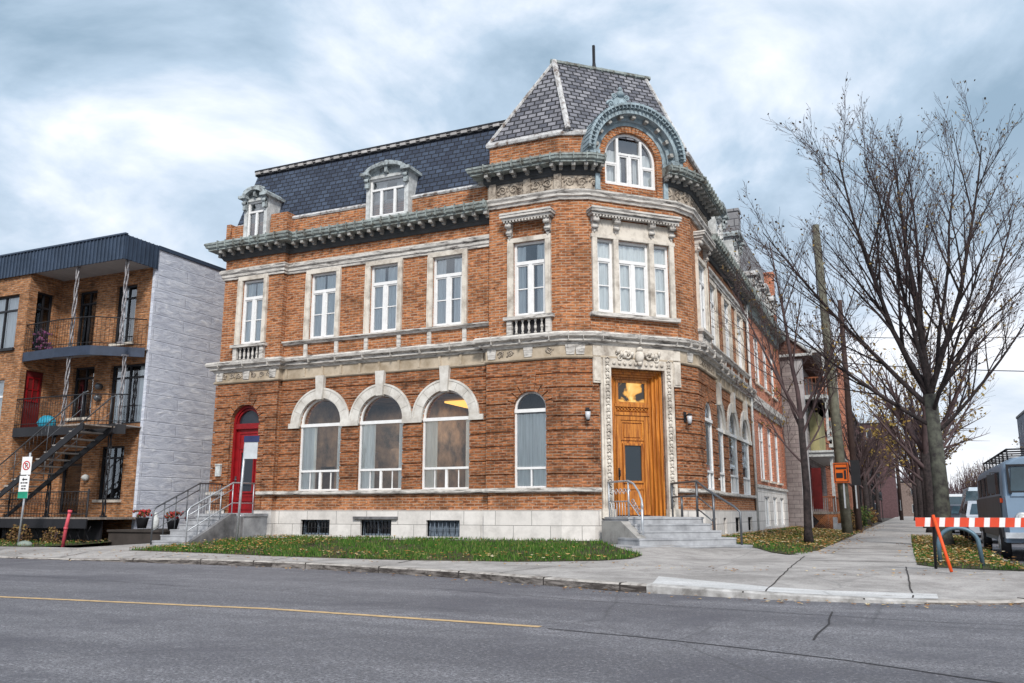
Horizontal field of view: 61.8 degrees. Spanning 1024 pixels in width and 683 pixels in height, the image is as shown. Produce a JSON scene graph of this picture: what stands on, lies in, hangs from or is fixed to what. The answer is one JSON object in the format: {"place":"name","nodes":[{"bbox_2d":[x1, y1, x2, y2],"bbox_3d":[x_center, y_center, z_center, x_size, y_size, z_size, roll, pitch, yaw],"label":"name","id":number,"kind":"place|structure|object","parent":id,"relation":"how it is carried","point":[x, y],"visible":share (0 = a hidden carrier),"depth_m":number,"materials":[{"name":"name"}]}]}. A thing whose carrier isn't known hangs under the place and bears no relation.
{"place":"outdoors","nodes":[
{"label":"outdoors","id":0,"kind":"place"},
{"bbox_2d":[0,540,107,546],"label":"lawn","id":1,"kind":"structure","parent":0,"point":[68,543],"depth_m":23.31,"materials":[{"name":"plant"}]},
{"bbox_2d":[6,524,31,542],"bbox_3d":[-13.916,5.485,24.166,0.691,0.711,0.723,-5,-12,24],"label":"shrub","id":2,"kind":"object","parent":1,"relation":"on","point":[24,531],"visible":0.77,"depth_m":24.09,"materials":[{"name":"plant"}]},
{"bbox_2d":[17,453,31,542],"bbox_3d":[-13.413,4.345,23.470,0.360,2.562,0.074,-4,-12,17],"label":"parking sign","id":3,"kind":"object","parent":1,"relation":"on","point":[24,480],"visible":0.99,"depth_m":23.53,"materials":[{"name":"white metal"}]},
{"bbox_2d":[17,540,32,545],"bbox_3d":[-12.990,5.411,22.790,0.545,0.218,0.309,-5,-12,24],"label":"stone","id":4,"kind":"object","parent":1,"relation":"on","point":[27,543],"visible":0.58,"depth_m":22.68,"materials":[{"name":"stone"}]},
{"bbox_2d":[40,526,62,546],"bbox_3d":[-12.790,5.434,23.741,0.612,0.616,0.585,2,-12,-12],"label":"shrub","id":5,"kind":"object","parent":1,"relation":"on","point":[54,537],"visible":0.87,"depth_m":23.69,"materials":[{"name":"plant"}]},
{"bbox_2d":[61,510,71,546],"bbox_3d":[-11.740,4.951,22.526,0.254,1.013,0.110,-5,-12,24],"label":"marker stake","id":6,"kind":"object","parent":1,"relation":"on","point":[69,512],"visible":0.9,"depth_m":22.51,"materials":[{"name":"pink paint"}]},
{"bbox_2d":[18,518,997,599],"bbox_3d":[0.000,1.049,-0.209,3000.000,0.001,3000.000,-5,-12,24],"label":"ground","id":7,"kind":"structure","parent":0,"point":[883,520],"depth_m":66.89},
{"bbox_2d":[0,232,225,547],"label":"apartment building","id":8,"kind":"structure","parent":7,"relation":"on","point":[117,380],"depth_m":27.14,"materials":[{"name":"brick"}]},
{"bbox_2d":[0,380,4,414],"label":"window","id":9,"kind":"structure","parent":8,"relation":"in","point":[2,381],"depth_m":27.57,"materials":[{"name":"white paint"}]},
{"bbox_2d":[0,295,19,351],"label":"window","id":10,"kind":"structure","parent":8,"relation":"in","point":[9,305],"depth_m":28.04,"materials":[{"name":"glass"}]},
{"bbox_2d":[20,371,42,427],"bbox_3d":[-15.411,1.873,27.385,0.080,1.820,0.610,-5,-12,24],"label":"side door","id":11,"kind":"structure","parent":8,"relation":"in","point":[33,380],"depth_m":27.39,"materials":[{"name":"red wood"}]},
{"bbox_2d":[32,329,52,349],"bbox_3d":[-14.930,-0.048,27.192,0.771,0.720,0.297,-5,-12,24],"label":"flowering plant","id":12,"kind":"object","parent":8,"relation":"on","point":[43,340],"visible":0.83,"depth_m":27.10,"materials":[{"name":"plant"}]},
{"bbox_2d":[32,292,52,350],"bbox_3d":[-15.474,-0.683,28.271,0.420,2.400,1.130,-5,-12,24],"label":"door","id":13,"kind":"structure","parent":8,"relation":"in","point":[44,301],"depth_m":28.04,"materials":[{"name":"black paint"}]},
{"bbox_2d":[37,415,55,426],"bbox_3d":[-14.503,2.528,26.635,0.730,0.468,0.423,-5,-12,24],"label":"tarp bundle","id":14,"kind":"object","parent":8,"relation":"on","point":[45,419],"visible":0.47,"depth_m":26.47,"materials":[{"name":"plastic"}]},
{"bbox_2d":[59,451,82,512],"bbox_3d":[-14.029,4.384,27.348,1.480,2.400,0.420,-5,-12,24],"label":"door","id":15,"kind":"structure","parent":8,"relation":"in","point":[73,479],"depth_m":27.55,"materials":[{"name":"black paint"}]},
{"bbox_2d":[65,367,94,420],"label":"window","id":16,"kind":"structure","parent":8,"relation":"in","point":[86,378],"depth_m":27.93,"materials":[{"name":"black paint"}]},
{"bbox_2d":[77,291,97,345],"bbox_3d":[-14.038,-0.788,28.384,1.400,2.350,0.420,-5,-12,24],"label":"door","id":17,"kind":"structure","parent":8,"relation":"in","point":[90,304],"depth_m":28.50,"materials":[{"name":"black paint"}]},
{"bbox_2d":[92,446,124,501],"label":"window","id":18,"kind":"structure","parent":8,"relation":"in","point":[117,453],"depth_m":26.73,"materials":[{"name":"black paint"}]},
{"bbox_2d":[108,285,136,345],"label":"window","id":19,"kind":"structure","parent":8,"relation":"in","point":[130,305],"depth_m":27.57,"materials":[{"name":"grey glass"}]},
{"bbox_2d":[109,363,144,423],"bbox_3d":[-12.112,1.581,27.021,2.030,2.330,0.420,-5,-12,24],"label":"window","id":20,"kind":"structure","parent":8,"relation":"in","point":[134,376],"depth_m":27.05,"materials":[{"name":"black paint"}]},
{"bbox_2d":[150,45,759,548],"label":"corner building","id":21,"kind":"structure","parent":7,"relation":"on","point":[508,329],"depth_m":23.55,"materials":[{"name":"brick"}]},
{"bbox_2d":[228,405,259,512],"bbox_3d":[-7.904,3.495,25.547,1.080,3.200,0.173,-5,-12,24],"label":"red door","id":22,"kind":"structure","parent":21,"relation":"in","point":[246,422],"depth_m":25.61,"materials":[{"name":"paint"}]},
{"bbox_2d":[241,279,263,343],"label":"window","id":23,"kind":"structure","parent":21,"relation":"in","point":[252,305],"depth_m":26.38,"materials":[{"name":"white paint"}]},
{"bbox_2d":[303,520,329,534],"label":"basement window","id":24,"kind":"structure","parent":21,"relation":"in","point":[316,527],"depth_m":24.23,"materials":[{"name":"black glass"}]},
{"bbox_2d":[298,399,341,490],"bbox_3d":[-5.479,2.966,24.662,1.460,2.650,0.141,-5,-12,24],"label":"arched window","id":25,"kind":"structure","parent":21,"relation":"in","point":[308,450],"depth_m":24.75,"materials":[{"name":"white paint"}]},
{"bbox_2d":[310,271,335,338],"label":"window","id":26,"kind":"structure","parent":21,"relation":"in","point":[323,300],"depth_m":25.54,"materials":[{"name":"white paint"}]},
{"bbox_2d":[363,520,390,535],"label":"basement window","id":27,"kind":"structure","parent":21,"relation":"in","point":[370,527],"depth_m":23.41,"materials":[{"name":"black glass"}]},
{"bbox_2d":[358,395,403,489],"bbox_3d":[-3.613,2.800,23.829,1.460,2.650,0.135,-5,-12,24],"label":"arched window","id":28,"kind":"structure","parent":21,"relation":"in","point":[367,469],"depth_m":23.92,"materials":[{"name":"white paint"}]},
{"bbox_2d":[370,263,397,332],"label":"window","id":29,"kind":"structure","parent":21,"relation":"in","point":[383,294],"depth_m":24.67,"materials":[{"name":"white paint"}]},
{"bbox_2d":[428,520,459,536],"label":"basement window","id":30,"kind":"structure","parent":21,"relation":"in","point":[450,528],"depth_m":22.54,"materials":[{"name":"grey glass"}]},
{"bbox_2d":[422,390,469,488],"bbox_3d":[-1.736,2.634,22.996,1.460,2.650,0.140,-5,-12,24],"label":"arched window","id":31,"kind":"structure","parent":21,"relation":"in","point":[430,425],"depth_m":23.09,"materials":[{"name":"white paint"}]},
{"bbox_2d":[433,254,461,326],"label":"window","id":32,"kind":"structure","parent":21,"relation":"in","point":[443,282],"depth_m":23.82,"materials":[{"name":"white paint"}]},
{"bbox_2d":[515,240,544,315],"bbox_3d":[0.506,-1.647,22.596,0.920,2.030,0.116,-5,-12,24],"label":"window","id":33,"kind":"structure","parent":21,"relation":"in","point":[521,263],"depth_m":22.60,"materials":[{"name":"white paint"}]},
{"bbox_2d":[515,392,546,487],"bbox_3d":[0.504,2.491,21.765,0.900,2.450,0.141,-5,-12,24],"label":"arched window","id":34,"kind":"structure","parent":21,"relation":"in","point":[530,429],"depth_m":21.76,"materials":[{"name":"white paint"}]},
{"bbox_2d":[597,239,612,312],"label":"window","id":35,"kind":"structure","parent":21,"relation":"in","point":[604,252],"depth_m":22.41,"materials":[{"name":"white paint"}]},
{"bbox_2d":[605,134,654,189],"bbox_3d":[3.159,-4.903,23.373,1.560,1.540,0.192,4,-12,-20],"label":"gable window","id":36,"kind":"structure","parent":21,"relation":"in","point":[642,176],"depth_m":23.33,"materials":[{"name":"white paint"}]},
{"bbox_2d":[618,241,648,315],"bbox_3d":[3.174,-1.645,22.680,0.920,2.000,0.122,4,-12,-20],"label":"window","id":37,"kind":"structure","parent":21,"relation":"in","point":[633,272],"depth_m":22.69,"materials":[{"name":"white paint"}]},
{"bbox_2d":[611,369,665,515],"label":"wooden door","id":38,"kind":"structure","parent":21,"relation":"in","point":[637,419],"depth_m":22.04,"materials":[{"name":"brown wood"}]},
{"bbox_2d":[654,246,668,317],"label":"window","id":39,"kind":"structure","parent":21,"relation":"in","point":[660,257],"depth_m":22.99,"materials":[{"name":"white paint"}]},
{"bbox_2d":[698,262,705,328],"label":"window","id":40,"kind":"structure","parent":21,"relation":"in","point":[701,270],"depth_m":24.84,"materials":[{"name":"white paint"}]},
{"bbox_2d":[704,403,714,489],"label":"arched window","id":41,"kind":"structure","parent":21,"relation":"in","point":[709,446],"depth_m":23.96,"materials":[{"name":"white paint"}]},
{"bbox_2d":[709,284,715,345],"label":"window","id":42,"kind":"structure","parent":21,"relation":"in","point":[711,289],"depth_m":27.10,"materials":[{"name":"white paint"}]},
{"bbox_2d":[717,406,725,491],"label":"arched window","id":43,"kind":"structure","parent":21,"relation":"in","point":[720,432],"depth_m":26.47,"materials":[{"name":"white paint"}]},
{"bbox_2d":[724,301,729,357],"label":"window","id":44,"kind":"structure","parent":21,"relation":"in","point":[725,305],"depth_m":29.23,"materials":[{"name":"white paint"}]},
{"bbox_2d":[727,414,738,493],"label":"arched window","id":45,"kind":"structure","parent":21,"relation":"in","point":[734,482],"depth_m":28.53,"materials":[{"name":"white paint"}]},
{"bbox_2d":[737,316,741,367],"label":"window","id":46,"kind":"structure","parent":21,"relation":"in","point":[739,337],"depth_m":31.37,"materials":[{"name":"white paint"}]},
{"bbox_2d":[741,420,750,494],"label":"arched window","id":47,"kind":"structure","parent":21,"relation":"in","point":[747,488],"depth_m":30.69,"materials":[{"name":"white paint"}]},
{"bbox_2d":[10,558,1023,604],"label":"kerb","id":48,"kind":"structure","parent":7,"relation":"on","point":[588,585],"depth_m":14.27,"materials":[{"name":"concrete"}]},
{"bbox_2d":[723,208,789,530],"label":"brick building","id":49,"kind":"structure","parent":7,"relation":"on","point":[772,482],"depth_m":35.88,"materials":[{"name":"brick"}]},
{"bbox_2d":[745,332,763,389],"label":"window","id":50,"kind":"structure","parent":49,"relation":"in","point":[756,353],"depth_m":35.37,"materials":[{"name":"white paint"}]},
{"bbox_2d":[752,424,769,482],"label":"window","id":51,"kind":"structure","parent":49,"relation":"in","point":[759,425],"depth_m":34.61,"materials":[{"name":"white paint"}]},
{"bbox_2d":[755,496,769,525],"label":"window","id":52,"kind":"structure","parent":49,"relation":"in","point":[766,498],"depth_m":34.04,"materials":[{"name":"white paint"}]},
{"bbox_2d":[762,349,771,395],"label":"window","id":53,"kind":"structure","parent":49,"relation":"in","point":[765,384],"depth_m":37.37,"materials":[{"name":"white paint"}]},
{"bbox_2d":[767,428,776,483],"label":"window","id":54,"kind":"structure","parent":49,"relation":"in","point":[768,435],"depth_m":36.65,"materials":[{"name":"white paint"}]},
{"bbox_2d":[773,497,776,525],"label":"window","id":55,"kind":"structure","parent":49,"relation":"in","point":[774,499],"depth_m":36.12,"materials":[{"name":"white paint"}]},
{"bbox_2d":[774,433,783,485],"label":"window","id":56,"kind":"structure","parent":49,"relation":"in","point":[776,449],"depth_m":38.63,"materials":[{"name":"white paint"}]},
{"bbox_2d":[646,583,926,603],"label":"new kerb","id":57,"kind":"structure","parent":7,"relation":"on","point":[658,588],"depth_m":10.51,"materials":[{"name":"concrete"}]},
{"bbox_2d":[779,332,853,529],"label":"porch house","id":58,"kind":"structure","parent":7,"relation":"on","point":[825,510],"depth_m":42.22,"materials":[{"name":"grey"}]},
{"bbox_2d":[852,411,862,525],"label":"row house","id":59,"kind":"structure","parent":7,"relation":"on","point":[857,453],"depth_m":66.84,"materials":[{"name":"brick"}]},
{"bbox_2d":[818,379,899,528],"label":"street tree","id":60,"kind":"object","parent":7,"relation":"on","point":[845,441],"visible":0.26,"depth_m":50.73,"materials":[{"name":"brown plant"}]},
{"bbox_2d":[861,505,872,526],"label":"shrub","id":61,"kind":"object","parent":7,"relation":"on","point":[868,515],"visible":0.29,"depth_m":57.19,"materials":[{"name":"green plant"}]},
{"bbox_2d":[851,391,899,525],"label":"street tree","id":62,"kind":"object","parent":7,"relation":"on","point":[864,485],"visible":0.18,"depth_m":60.27,"materials":[{"name":"brown plant"}]},
{"bbox_2d":[855,415,895,523],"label":"street tree","id":63,"kind":"object","parent":7,"relation":"on","point":[870,490],"visible":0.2,"depth_m":71.94,"materials":[{"name":"brown plant"}]},
{"bbox_2d":[856,422,898,517],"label":"apartment house","id":64,"kind":"structure","parent":7,"relation":"on","point":[890,499],"depth_m":155.51,"materials":[{"name":"brick"}]},
{"bbox_2d":[861,435,903,521],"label":"street tree","id":65,"kind":"object","parent":7,"relation":"on","point":[876,494],"visible":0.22,"depth_m":83.37,"materials":[{"name":"brown plant"}]},
{"bbox_2d":[898,481,913,515],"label":"distant house","id":66,"kind":"structure","parent":7,"relation":"on","point":[907,504],"depth_m":175.45,"materials":[{"name":"white paint"}]},
{"bbox_2d":[896,459,991,515],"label":"distant wood","id":67,"kind":"object","parent":7,"relation":"on","point":[951,489],"visible":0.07,"depth_m":194.21,"materials":[{"name":"plant"}]},
{"bbox_2d":[953,468,985,491],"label":"background tree","id":68,"kind":"object","parent":7,"relation":"on","point":[968,481],"visible":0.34,"depth_m":131.19,"materials":[{"name":"brown plant"}]},
{"bbox_2d":[0,525,1023,569],"bbox_3d":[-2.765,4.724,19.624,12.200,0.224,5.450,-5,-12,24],"label":"lawn","id":69,"kind":"structure","parent":0,"point":[431,557],"depth_m":18.32,"materials":[{"name":"plant"}]},
{"bbox_2d":[235,436,259,540],"bbox_3d":[-6.925,3.924,22.277,0.564,2.921,0.124,-4,-12,21],"label":"sign post","id":70,"kind":"object","parent":69,"relation":"on","point":[250,451],"visible":0.83,"depth_m":22.46,"materials":[{"name":"white metal"}]},
{"bbox_2d":[0,530,1023,682],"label":"road","id":71,"kind":"structure","parent":0,"point":[54,641],"depth_m":7.54,"materials":[{"name":"grey asphalt"}]},
{"bbox_2d":[0,596,540,626],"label":"yellow centre line","id":72,"kind":"object","parent":71,"relation":"on","point":[289,610],"visible":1,"depth_m":9.26,"materials":[{"name":"yellow paint"}]},
{"bbox_2d":[16,575,1002,682],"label":"road crack","id":73,"kind":"object","parent":71,"relation":"on","point":[816,635],"visible":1,"depth_m":7.33,"materials":[{"name":"black asphalt"}]},
{"bbox_2d":[0,548,1023,602],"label":"kerb top","id":74,"kind":"structure","parent":71,"relation":"on","point":[1017,600],"depth_m":13.97,"materials":[{"name":"grey concrete"}]},
{"bbox_2d":[16,542,1023,599],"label":"kerb joint","id":75,"kind":"object","parent":74,"relation":"on","point":[465,570],"visible":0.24,"depth_m":13.96,"materials":[{"name":"grey"}]},
{"bbox_2d":[950,504,960,532],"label":"parked car","id":76,"kind":"object","parent":71,"relation":"on","point":[954,509],"visible":0.06,"depth_m":44.06,"materials":[{"name":"black paint"}]},
{"bbox_2d":[949,494,961,503],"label":"parked car","id":77,"kind":"object","parent":71,"relation":"on","point":[955,498],"visible":0.01,"depth_m":55.21,"materials":[{"name":"white paint"}]},
{"bbox_2d":[959,487,977,534],"bbox_3d":[20.742,7.524,37.720,1.776,2.100,5.208,-5,-12,24],"label":"parked car","id":78,"kind":"object","parent":71,"relation":"on","point":[969,493],"visible":0.06,"depth_m":36.74,"materials":[{"name":"white paint"}]},
{"bbox_2d":[961,501,1023,543],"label":"parked car","id":79,"kind":"object","parent":71,"relation":"on","point":[970,510],"visible":0.2,"depth_m":30.27,"materials":[{"name":"silver metal"}]},
{"bbox_2d":[977,448,1023,559],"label":"camper","id":80,"kind":"object","parent":71,"relation":"on","point":[1000,487],"visible":0.91,"depth_m":18.85,"materials":[{"name":"paint"}]},
{"bbox_2d":[978,473,999,497],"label":"side window","id":81,"kind":"structure","parent":80,"relation":"in","point":[982,484],"depth_m":22.02,"materials":[{"name":"black glass"}]},
{"bbox_2d":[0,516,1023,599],"bbox_3d":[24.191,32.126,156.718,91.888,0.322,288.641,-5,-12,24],"label":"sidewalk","id":82,"kind":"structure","parent":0,"point":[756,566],"depth_m":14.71,"materials":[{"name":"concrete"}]},
{"bbox_2d":[107,528,169,545],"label":"side terrace","id":83,"kind":"structure","parent":82,"relation":"on","point":[127,536],"depth_m":24.00,"materials":[{"name":"grey concrete"}]},
{"bbox_2d":[133,509,151,527],"bbox_3d":[-10.468,5.006,24.204,0.510,0.549,0.737,2,-12,-11],"label":"flower pot","id":84,"kind":"object","parent":83,"relation":"on","point":[142,519],"visible":0.98,"depth_m":24.08,"materials":[{"name":"black paint"}]},
{"bbox_2d":[153,512,158,529],"bbox_3d":[-10.062,5.069,24.134,0.200,0.480,0.200,-5,-12,24],"label":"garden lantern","id":85,"kind":"object","parent":83,"relation":"on","point":[156,522],"visible":0.68,"depth_m":24.07,"materials":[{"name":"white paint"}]},
{"bbox_2d":[165,511,183,529],"bbox_3d":[-9.595,5.072,24.251,0.575,0.540,0.452,-5,-12,24],"label":"flower pot","id":86,"kind":"object","parent":83,"relation":"on","point":[170,524],"visible":0.7,"depth_m":24.17,"materials":[{"name":"black paint"}]},
{"bbox_2d":[64,536,913,597],"bbox_3d":[0.061,6.627,28.553,24.135,0.181,30.638,-5,-12,24],"label":"sidewalk joint","id":87,"kind":"object","parent":82,"relation":"on","point":[778,577],"visible":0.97,"depth_m":13.90,"materials":[{"name":"grey"}]},
{"bbox_2d":[1,525,1023,607],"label":"fallen leaves","id":88,"kind":"object","parent":82,"relation":"on","point":[927,544],"visible":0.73,"depth_m":20.68,"materials":[{"name":"brown plant"}]},
{"bbox_2d":[653,576,937,598],"bbox_3d":[3.436,3.191,11.078,3.771,0.078,1.086,-7,-13,32],"label":"new concrete strip","id":89,"kind":"object","parent":82,"relation":"on","point":[678,581],"visible":1,"depth_m":10.87,"materials":[{"name":"white concrete"}]},
{"bbox_2d":[891,413,903,519],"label":"utility pole","id":90,"kind":"object","parent":82,"relation":"on","point":[900,500],"visible":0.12,"depth_m":89.77,"materials":[{"name":"wood"}]},
{"bbox_2d":[884,426,917,520],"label":"street tree","id":91,"kind":"object","parent":82,"relation":"on","point":[912,478],"visible":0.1,"depth_m":84.85,"materials":[{"name":"brown plant"}]},
{"bbox_2d":[915,515,1023,571],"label":"road barrier","id":92,"kind":"object","parent":82,"relation":"on","point":[933,522],"visible":1,"depth_m":13.19,"materials":[{"name":"white paint"}]},
{"bbox_2d":[0,0,1023,492],"label":"sky","id":93,"kind":"structure","parent":0,"point":[147,120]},
{"bbox_2d":[727,527,856,553],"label":"lawn","id":94,"kind":"structure","parent":0,"point":[810,550],"depth_m":22.26,"materials":[{"name":"grass"},{"name":"fallen leaves"}]},
{"bbox_2d":[710,219,898,543],"bbox_3d":[8.225,0.696,24.126,5.273,9.773,3.123,-7,-13,30],"label":"street tree","id":95,"kind":"object","parent":94,"relation":"on","point":[803,460],"visible":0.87,"depth_m":24.07,"materials":[{"name":"brown plant"}]},
{"bbox_2d":[812,224,852,532],"bbox_3d":[13.299,1.406,35.545,0.717,13.160,0.434,-5,-12,24],"label":"utility pole","id":96,"kind":"object","parent":94,"relation":"on","point":[843,497],"visible":0.59,"depth_m":35.04,"materials":[{"name":"brown wood"}]},
{"bbox_2d":[833,463,849,482],"bbox_3d":[13.274,5.298,34.484,0.580,0.800,0.050,-5,-12,24],"label":"orange sign","id":97,"kind":"object","parent":96,"relation":"attached to","point":[841,472],"visible":1,"depth_m":34.47,"materials":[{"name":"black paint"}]},
{"bbox_2d":[834,336,1023,338],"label":"overhead cable","id":98,"kind":"object","parent":96,"relation":"attached to","point":[928,338],"visible":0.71,"depth_m":35.20,"materials":[{"name":"black paint"}]},
{"bbox_2d":[842,362,1023,371],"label":"overhead cable","id":99,"kind":"object","parent":96,"relation":"attached to","point":[932,368],"visible":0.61,"depth_m":34.70,"materials":[{"name":"black paint"}]},
{"bbox_2d":[838,300,862,533],"bbox_3d":[15.120,3.271,38.254,0.308,10.552,0.297,-5,-12,24],"label":"utility pole","id":100,"kind":"object","parent":94,"relation":"on","point":[855,488],"visible":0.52,"depth_m":37.99,"materials":[{"name":"wood"}]},
{"bbox_2d":[850,460,860,484],"bbox_3d":[13.801,5.271,34.352,0.350,1.000,0.040,-5,-12,24],"label":"pole notice","id":101,"kind":"object","parent":100,"relation":"attached to","point":[855,472],"visible":1,"depth_m":34.34,"materials":[{"name":"black paint"}]},
{"bbox_2d":[857,434,874,516],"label":"row house","id":102,"kind":"structure","parent":0,"point":[871,485],"depth_m":93.77,"materials":[{"name":"brick"}]},
{"bbox_2d":[861,443,883,518],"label":"row house","id":103,"kind":"structure","parent":0,"point":[880,493],"depth_m":113.27,"materials":[{"name":"brick"}]},
{"bbox_2d":[911,537,1023,570],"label":"lawn","id":104,"kind":"structure","parent":0,"point":[986,566],"depth_m":14.83,"materials":[{"name":"grass"},{"name":"dry leaves"}]},
{"bbox_2d":[712,72,1023,545],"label":"street tree","id":105,"kind":"object","parent":104,"relation":"on","point":[927,384],"visible":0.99,"depth_m":22.85,"materials":[{"name":"brown plant"}]},
{"bbox_2d":[832,306,996,532],"bbox_3d":[17.369,3.022,36.519,6.502,10.259,5.594,4,-12,-18],"label":"street tree","id":106,"kind":"object","parent":104,"relation":"on","point":[922,445],"visible":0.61,"depth_m":35.96,"materials":[{"name":"brown plant"}]},
{"bbox_2d":[868,381,965,517],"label":"street tree","id":107,"kind":"object","parent":104,"relation":"on","point":[917,483],"visible":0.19,"depth_m":62.57,"materials":[{"name":"brown plant"}]},
{"bbox_2d":[852,348,994,527],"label":"street tree","id":108,"kind":"object","parent":104,"relation":"on","point":[911,441],"visible":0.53,"depth_m":46.50,"materials":[{"name":"brown plant"}]},
{"bbox_2d":[936,527,984,565],"bbox_3d":[7.728,3.523,14.758,0.721,0.669,0.072,-5,-12,24],"label":"bicycle hoop","id":109,"kind":"object","parent":104,"relation":"on","point":[973,534],"visible":0.87,"depth_m":14.76,"materials":[{"name":"metal"}]},
{"bbox_2d":[1016,410,1023,454],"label":"grey block","id":110,"kind":"structure","parent":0,"point":[1020,420],"depth_m":117.88,"materials":[{"name":"white paint"}]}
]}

